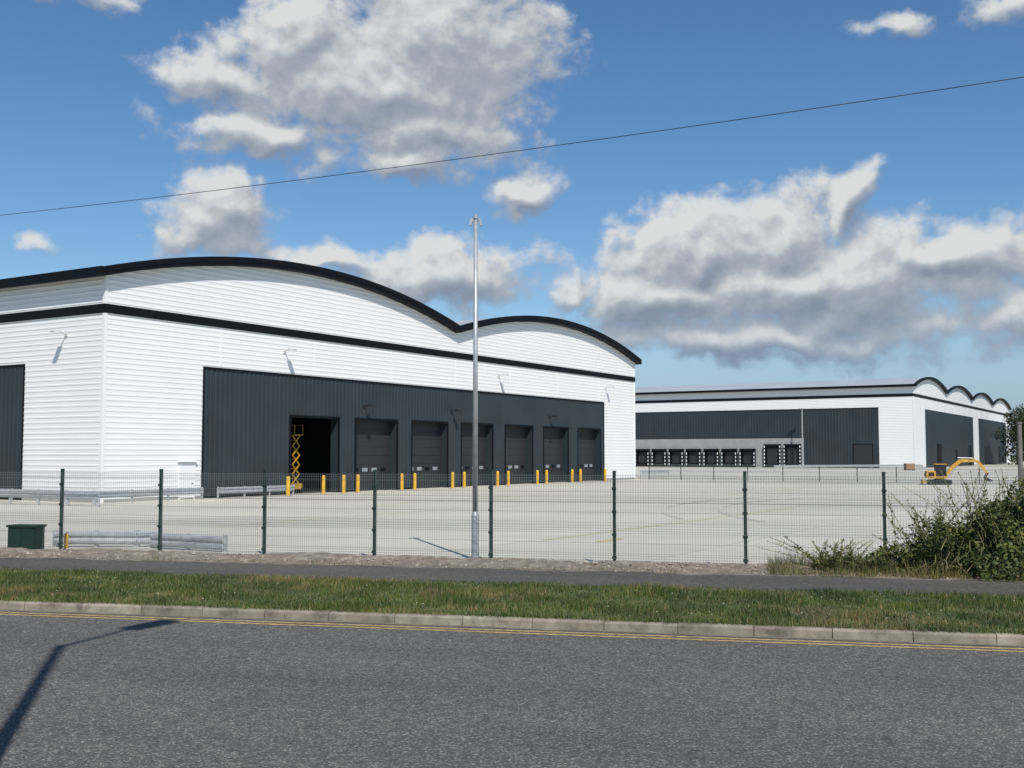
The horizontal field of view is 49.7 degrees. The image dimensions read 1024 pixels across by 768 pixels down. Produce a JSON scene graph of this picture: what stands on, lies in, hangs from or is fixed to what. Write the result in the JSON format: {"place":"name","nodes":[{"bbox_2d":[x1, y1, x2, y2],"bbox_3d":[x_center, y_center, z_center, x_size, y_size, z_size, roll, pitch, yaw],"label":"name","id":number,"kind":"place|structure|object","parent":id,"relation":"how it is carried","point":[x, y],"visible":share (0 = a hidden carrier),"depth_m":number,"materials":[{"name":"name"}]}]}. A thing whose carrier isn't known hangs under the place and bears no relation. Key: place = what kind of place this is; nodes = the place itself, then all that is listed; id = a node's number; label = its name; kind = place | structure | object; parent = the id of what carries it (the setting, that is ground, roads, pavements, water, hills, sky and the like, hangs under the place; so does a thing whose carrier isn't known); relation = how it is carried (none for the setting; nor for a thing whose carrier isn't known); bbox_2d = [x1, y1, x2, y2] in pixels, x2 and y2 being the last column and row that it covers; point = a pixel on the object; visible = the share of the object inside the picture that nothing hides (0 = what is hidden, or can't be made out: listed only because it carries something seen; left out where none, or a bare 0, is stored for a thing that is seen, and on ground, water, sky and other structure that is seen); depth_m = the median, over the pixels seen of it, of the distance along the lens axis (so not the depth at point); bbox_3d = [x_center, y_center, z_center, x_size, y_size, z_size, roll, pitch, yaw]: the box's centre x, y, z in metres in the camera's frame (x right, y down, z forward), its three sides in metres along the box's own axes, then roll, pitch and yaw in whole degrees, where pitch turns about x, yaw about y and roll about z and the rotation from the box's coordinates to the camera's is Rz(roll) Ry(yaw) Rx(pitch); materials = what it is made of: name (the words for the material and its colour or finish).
{"place":"outdoors","nodes":[
{"label":"outdoors","id":0,"kind":"place"},
{"bbox_2d":[0,611,1023,767],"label":"road","id":1,"kind":"structure","parent":0,"point":[76,691],"depth_m":9.94,"materials":[{"name":"grey asphalt"}]},
{"bbox_2d":[0,612,1023,651],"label":"double yellow line","id":2,"kind":"object","parent":1,"relation":"on","point":[529,631],"depth_m":13.65,"materials":[{"name":"yellow paint"}]},
{"bbox_2d":[0,609,1023,646],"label":"gutter silt","id":3,"kind":"object","parent":1,"relation":"on","point":[525,628],"visible":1,"depth_m":13.96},
{"bbox_2d":[0,462,1023,564],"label":"yard pavement","id":4,"kind":"structure","parent":0,"point":[212,507],"depth_m":39.19,"materials":[{"name":"concrete"}]},
{"bbox_2d":[0,490,99,506],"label":"guard rail","id":5,"kind":"object","parent":4,"relation":"on","point":[46,494],"visible":0.87,"depth_m":47.71,"materials":[{"name":"metal"}]},
{"bbox_2d":[64,533,68,548],"bbox_3d":[-10.450,3.678,25.919,0.097,0.350,0.097,0,-4,0],"label":"bollard","id":6,"kind":"object","parent":4,"relation":"on","point":[66,538],"visible":1,"depth_m":25.88,"materials":[{"name":"yellow metal"}]},
{"bbox_2d":[0,487,203,504],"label":"guard rail","id":7,"kind":"object","parent":4,"relation":"on","point":[145,492],"visible":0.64,"depth_m":50.15,"materials":[{"name":"metal"}]},
{"bbox_2d":[53,530,157,546],"bbox_3d":[-9.663,3.684,26.322,2.530,0.390,0.474,0,-4,-7],"label":"guard rail","id":8,"kind":"object","parent":4,"relation":"on","point":[90,537],"visible":0.62,"depth_m":26.24,"materials":[{"name":"metal"}]},
{"bbox_2d":[149,532,227,551],"bbox_3d":[-7.486,3.641,25.496,2.391,0.370,0.149,-2,-4,29],"label":"guard rail","id":9,"kind":"object","parent":4,"relation":"on","point":[205,542],"visible":0.86,"depth_m":25.33,"materials":[{"name":"metal"}]},
{"bbox_2d":[217,485,294,498],"bbox_3d":[-13.135,5.543,57.054,0.150,0.580,5.510,-2,-4,31],"label":"guard rail","id":10,"kind":"object","parent":4,"relation":"on","point":[270,488],"visible":0.66,"depth_m":56.76,"materials":[{"name":"metal"}]},
{"bbox_2d":[286,477,289,495],"bbox_3d":[-11.797,5.383,58.242,0.328,1.050,0.328,0,-4,0],"label":"bollard","id":11,"kind":"object","parent":4,"relation":"on","point":[287,486],"visible":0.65,"depth_m":58.16,"materials":[{"name":"yellow metal"}]},
{"bbox_2d":[0,256,641,502],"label":"warehouse","id":12,"kind":"structure","parent":4,"relation":"on","point":[222,367],"depth_m":60.06,"materials":[{"name":"metal"}]},
{"bbox_2d":[177,461,197,499],"bbox_3d":[-15.927,4.723,54.236,0.160,1.860,1.200,-2,-4,31],"label":"personnel door","id":13,"kind":"structure","parent":12,"relation":"in","point":[186,480],"depth_m":54.26,"materials":[{"name":"white metal"}]},
{"bbox_2d":[291,425,302,492],"bbox_3d":[-12.619,4.266,62.925,1.280,3.874,0.800,-2,-4,31],"label":"scissor lift","id":14,"kind":"object","parent":12,"relation":"in","point":[299,488],"visible":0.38,"depth_m":62.70,"materials":[{"name":"yellow metal"}]},
{"bbox_2d":[356,420,594,490],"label":"loading doors","id":15,"kind":"structure","parent":12,"relation":"in","point":[373,441],"depth_m":75.82,"materials":[{"name":"grey metal"}]},
{"bbox_2d":[321,475,326,494],"bbox_3d":[-10.338,5.535,60.627,0.328,1.050,0.328,0,-4,0],"label":"bollard","id":16,"kind":"object","parent":4,"relation":"on","point":[323,479],"visible":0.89,"depth_m":60.55,"materials":[{"name":"yellow metal"}]},
{"bbox_2d":[341,475,346,493],"bbox_3d":[-9.452,5.627,62.075,0.328,1.050,0.328,0,-4,0],"label":"bollard","id":17,"kind":"object","parent":4,"relation":"on","point":[343,484],"visible":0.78,"depth_m":61.98,"materials":[{"name":"yellow metal"}]},
{"bbox_2d":[356,475,360,492],"bbox_3d":[-8.801,5.695,63.140,0.328,1.050,0.328,0,-4,0],"label":"bollard","id":18,"kind":"object","parent":4,"relation":"on","point":[357,483],"visible":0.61,"depth_m":63.06,"materials":[{"name":"yellow metal"}]},
{"bbox_2d":[399,473,404,490],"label":"bollard","id":19,"kind":"object","parent":4,"relation":"on","point":[402,484],"visible":0.73,"depth_m":66.60,"materials":[{"name":"yellow metal"}]},
{"bbox_2d":[413,473,415,489],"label":"bollard","id":20,"kind":"object","parent":4,"relation":"on","point":[414,482],"visible":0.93,"depth_m":67.70,"materials":[{"name":"yellow metal"}]},
{"bbox_2d":[450,472,454,488],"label":"bollard","id":21,"kind":"object","parent":4,"relation":"on","point":[452,481],"visible":0.97,"depth_m":71.19,"materials":[{"name":"yellow metal"}]},
{"bbox_2d":[463,472,466,487],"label":"bollard","id":22,"kind":"object","parent":4,"relation":"on","point":[464,480],"visible":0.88,"depth_m":72.34,"materials":[{"name":"yellow metal"}]},
{"bbox_2d":[471,219,478,556],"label":"column","id":23,"kind":"structure","parent":4,"relation":"on","point":[475,514],"depth_m":23.34,"materials":[{"name":"metal"}]},
{"bbox_2d":[470,524,480,557],"bbox_3d":[-0.775,3.314,23.186,0.280,0.770,0.280,0,-4,0],"label":"access door","id":24,"kind":"structure","parent":23,"relation":"attached to","point":[474,537],"depth_m":23.11,"materials":[{"name":"metal"}]},
{"bbox_2d":[469,214,482,226],"bbox_3d":[-0.775,-3.506,23.620,0.290,0.264,0.140,0,-4,0],"label":"head","id":25,"kind":"object","parent":23,"relation":"attached to","point":[475,216],"visible":1,"depth_m":23.57},
{"bbox_2d":[496,471,498,485],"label":"bollard","id":26,"kind":"object","parent":4,"relation":"on","point":[497,479],"visible":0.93,"depth_m":75.84,"materials":[{"name":"yellow metal"}]},
{"bbox_2d":[506,471,510,485],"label":"bollard","id":27,"kind":"object","parent":4,"relation":"on","point":[508,472],"visible":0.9,"depth_m":77.04,"materials":[{"name":"yellow metal"}]},
{"bbox_2d":[0,469,1023,564],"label":"fence","id":28,"kind":"object","parent":4,"relation":"on","point":[264,479],"visible":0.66,"depth_m":22.51,"materials":[{"name":"green metal"}]},
{"bbox_2d":[0,547,1023,581],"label":"dirt strip","id":29,"kind":"object","parent":4,"relation":"on","point":[299,557],"visible":0.79,"depth_m":21.53,"materials":[{"name":"brown soil"}]},
{"bbox_2d":[6,524,46,549],"bbox_3d":[-11.000,3.491,25.029,0.740,0.610,0.420,-1,-4,13],"label":"utility cabinet","id":30,"kind":"object","parent":29,"relation":"on","point":[29,536],"visible":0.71,"depth_m":24.86,"materials":[{"name":"metal"}]},
{"bbox_2d":[2,547,978,578],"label":"rubble stones","id":31,"kind":"object","parent":29,"relation":"on","point":[557,560],"visible":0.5,"depth_m":21.30,"materials":[{"name":"grey stone"}]},
{"bbox_2d":[0,552,1008,580],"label":"grass","id":32,"kind":"structure","parent":29,"relation":"on","point":[164,557],"depth_m":20.47,"materials":[{"name":"green plant"}]},
{"bbox_2d":[766,550,1023,580],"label":"grass","id":33,"kind":"structure","parent":29,"relation":"on","point":[786,570],"depth_m":19.23,"materials":[{"name":"green plant"}]},
{"bbox_2d":[226,488,802,541],"bbox_3d":[5.703,5.518,52.190,16.787,0.004,46.999,-2,-4,27],"label":"yard marking","id":34,"kind":"object","parent":4,"relation":"on","point":[578,535],"visible":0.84,"depth_m":36.73,"materials":[{"name":"paint"}]},
{"bbox_2d":[535,470,539,484],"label":"bollard","id":35,"kind":"object","parent":4,"relation":"on","point":[537,477],"visible":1,"depth_m":80.48,"materials":[{"name":"yellow metal"}]},
{"bbox_2d":[545,470,547,483],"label":"bollard","id":36,"kind":"object","parent":4,"relation":"on","point":[546,474],"visible":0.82,"depth_m":81.64,"materials":[{"name":"yellow metal"}]},
{"bbox_2d":[571,469,573,482],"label":"bollard","id":37,"kind":"object","parent":4,"relation":"on","point":[572,473],"visible":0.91,"depth_m":85.05,"materials":[{"name":"yellow metal"}]},
{"bbox_2d":[640,470,668,477],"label":"guard rail","id":38,"kind":"object","parent":4,"relation":"on","point":[647,471],"visible":0.82,"depth_m":103.92,"materials":[{"name":"metal"}]},
{"bbox_2d":[661,494,866,521],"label":"tyre marks","id":39,"kind":"object","parent":4,"relation":"on","point":[720,509],"visible":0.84,"depth_m":44.79},
{"bbox_2d":[799,408,804,467],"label":"column","id":40,"kind":"structure","parent":4,"relation":"on","point":[802,434],"depth_m":180.76,"materials":[{"name":"metal"}]},
{"bbox_2d":[648,464,1023,483],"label":"fence","id":41,"kind":"object","parent":4,"relation":"on","point":[813,468],"visible":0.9,"depth_m":88.72,"materials":[{"name":"metal"}]},
{"bbox_2d":[774,464,922,469],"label":"guard rail","id":42,"kind":"object","parent":4,"relation":"on","point":[840,466],"visible":0.74,"depth_m":156.89,"materials":[{"name":"metal"}]},
{"bbox_2d":[904,463,914,469],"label":"storage crate","id":43,"kind":"object","parent":4,"relation":"on","point":[908,466],"visible":0.91,"depth_m":151.10,"materials":[{"name":"brown wood"}]},
{"bbox_2d":[921,457,990,484],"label":"mini excavator","id":44,"kind":"object","parent":4,"relation":"on","point":[934,475],"visible":0.84,"depth_m":79.88,"materials":[{"name":"yellow metal"}]},
{"bbox_2d":[990,404,1023,464],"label":"tree","id":45,"kind":"object","parent":4,"relation":"on","point":[1011,425],"visible":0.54,"depth_m":231.98,"materials":[{"name":"green plant"}]},
{"bbox_2d":[1004,412,1023,459],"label":"tree","id":46,"kind":"object","parent":4,"relation":"on","point":[1011,433],"visible":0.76,"depth_m":206.04,"materials":[{"name":"green plant"}]},
{"bbox_2d":[1016,422,1022,500],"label":"post","id":47,"kind":"object","parent":4,"relation":"on","point":[1019,448],"visible":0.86,"depth_m":39.87,"materials":[{"name":"metal"}]},
{"bbox_3d":[-43.200,-0.446,48.125,1.000,11.400,0.309,0,-4,0],"label":"utility pole","id":48,"kind":"object","parent":4,"relation":"on","visible":0},
{"bbox_2d":[4,77,1023,214],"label":"overhead cable","id":49,"kind":"object","parent":48,"relation":"attached to","point":[553,145],"visible":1,"depth_m":26.79,"materials":[{"name":"black rubber"}]},
{"bbox_2d":[0,557,1023,596],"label":"footpath","id":50,"kind":"structure","parent":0,"point":[760,582],"depth_m":19.02,"materials":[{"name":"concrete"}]},
{"bbox_2d":[18,570,889,593],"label":"path edging","id":51,"kind":"object","parent":50,"relation":"on","point":[477,582],"visible":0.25,"depth_m":17.97,"materials":[{"name":"concrete"}]},
{"bbox_2d":[0,0,1023,454],"label":"sky","id":52,"kind":"structure","parent":0,"point":[880,238],"materials":[{"name":"blue"}]},
{"bbox_2d":[0,566,1023,634],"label":"grass verge","id":53,"kind":"object","parent":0,"point":[646,602],"depth_m":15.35,"materials":[{"name":"green plant"}]},
{"bbox_2d":[56,571,1013,618],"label":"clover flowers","id":54,"kind":"object","parent":53,"relation":"on","point":[607,606],"visible":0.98,"depth_m":15.38,"materials":[{"name":"white plant"}]},
{"bbox_2d":[17,455,1023,632],"bbox_3d":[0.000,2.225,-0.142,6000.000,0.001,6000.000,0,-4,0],"label":"ground","id":55,"kind":"structure","parent":0,"point":[624,571],"depth_m":23.71,"materials":[{"name":"green plant"}]},
{"bbox_2d":[0,600,1023,645],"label":"kerb","id":56,"kind":"structure","parent":55,"relation":"on","point":[753,630],"depth_m":13.99,"materials":[{"name":"concrete"}]},
{"bbox_2d":[757,469,1023,574],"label":"weeds","id":57,"kind":"object","parent":55,"relation":"on","point":[847,559],"visible":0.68,"depth_m":19.57,"materials":[{"name":"green plant"}]},
{"bbox_2d":[806,478,1023,581],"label":"hedge bush","id":58,"kind":"object","parent":55,"relation":"on","point":[1010,555],"visible":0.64,"depth_m":19.26,"materials":[{"name":"green plant"}]},
{"bbox_2d":[635,377,1010,467],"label":"warehouse","id":59,"kind":"structure","parent":0,"point":[918,421],"depth_m":187.39,"materials":[{"name":"metal"}]},
{"bbox_2d":[853,444,1001,467],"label":"service doors","id":60,"kind":"structure","parent":59,"relation":"in","point":[862,453],"depth_m":178.27,"materials":[{"name":"black metal"}]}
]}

